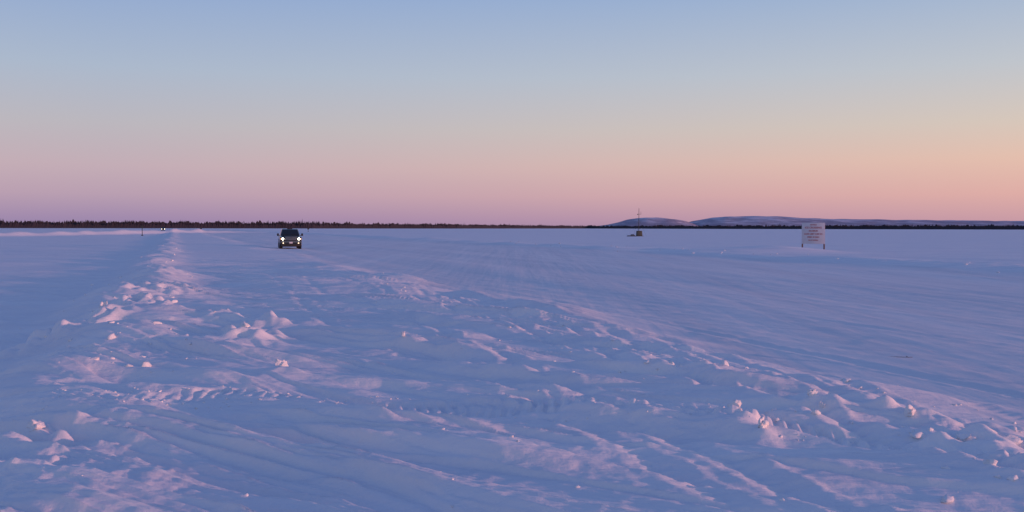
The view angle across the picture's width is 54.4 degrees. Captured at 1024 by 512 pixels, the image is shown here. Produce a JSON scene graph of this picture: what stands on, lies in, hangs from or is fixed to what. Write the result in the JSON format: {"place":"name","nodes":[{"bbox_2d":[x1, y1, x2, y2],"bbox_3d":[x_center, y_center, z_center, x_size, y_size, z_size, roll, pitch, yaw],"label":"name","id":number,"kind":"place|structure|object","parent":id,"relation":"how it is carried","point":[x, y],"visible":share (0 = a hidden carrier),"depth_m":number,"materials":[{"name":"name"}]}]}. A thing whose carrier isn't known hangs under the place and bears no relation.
{"place":"outdoors","nodes":[
{"label":"outdoors","id":0,"kind":"place"},
{"bbox_2d":[0,228,1023,511],"bbox_3d":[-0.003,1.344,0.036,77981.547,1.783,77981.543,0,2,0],"label":"snow ground","id":1,"kind":"structure","parent":0,"point":[336,340],"depth_m":9.82,"materials":[{"name":"white snow"}]},
{"bbox_2d":[0,219,1023,229],"bbox_3d":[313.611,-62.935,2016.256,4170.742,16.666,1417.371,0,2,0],"label":"distant spruce trees","id":2,"kind":"object","parent":1,"relation":"on","point":[118,224],"visible":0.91,"depth_m":1769.63,"materials":[{"name":"green plant"}]},
{"bbox_2d":[0,241,1023,510],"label":"snow clumps","id":3,"kind":"object","parent":1,"relation":"on","point":[762,423],"visible":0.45,"depth_m":9.02,"materials":[{"name":"white snow"}]},
{"bbox_2d":[634,214,641,235],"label":"instrument mast","id":4,"kind":"object","parent":1,"relation":"on","point":[638,233],"visible":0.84,"depth_m":237.54,"materials":[{"name":"metal"}]},
{"bbox_2d":[802,223,824,248],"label":"notice sign","id":5,"kind":"object","parent":1,"relation":"on","point":[813,233],"visible":0.98,"depth_m":87.66,"materials":[{"name":"paint"}]},
{"bbox_2d":[0,0,1023,225],"label":"sky","id":6,"kind":"structure","parent":0,"point":[482,112],"materials":[{"name":"blue"}]},
{"bbox_2d":[187,229,1023,426],"bbox_3d":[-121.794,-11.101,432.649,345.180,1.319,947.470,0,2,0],"label":"ice road","id":7,"kind":"structure","parent":0,"point":[955,335],"depth_m":27.94,"materials":[{"name":"white snow"}]},
{"bbox_2d":[277,228,302,248],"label":"pickup truck","id":8,"kind":"object","parent":7,"relation":"on","point":[289,237],"visible":1,"depth_m":94.05,"materials":[{"name":"paint"}]},
{"bbox_2d":[601,217,696,225],"bbox_3d":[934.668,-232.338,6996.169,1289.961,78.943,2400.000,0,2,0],"label":"snowy hill","id":9,"kind":"structure","parent":0,"point":[656,221],"depth_m":6246.45,"materials":[{"name":"white snow"}]},
{"bbox_2d":[690,216,1023,226],"bbox_3d":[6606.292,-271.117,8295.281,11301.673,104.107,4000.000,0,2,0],"label":"snowy hill","id":10,"kind":"structure","parent":0,"point":[751,220],"depth_m":7068.09,"materials":[{"name":"white snow"}]}
]}

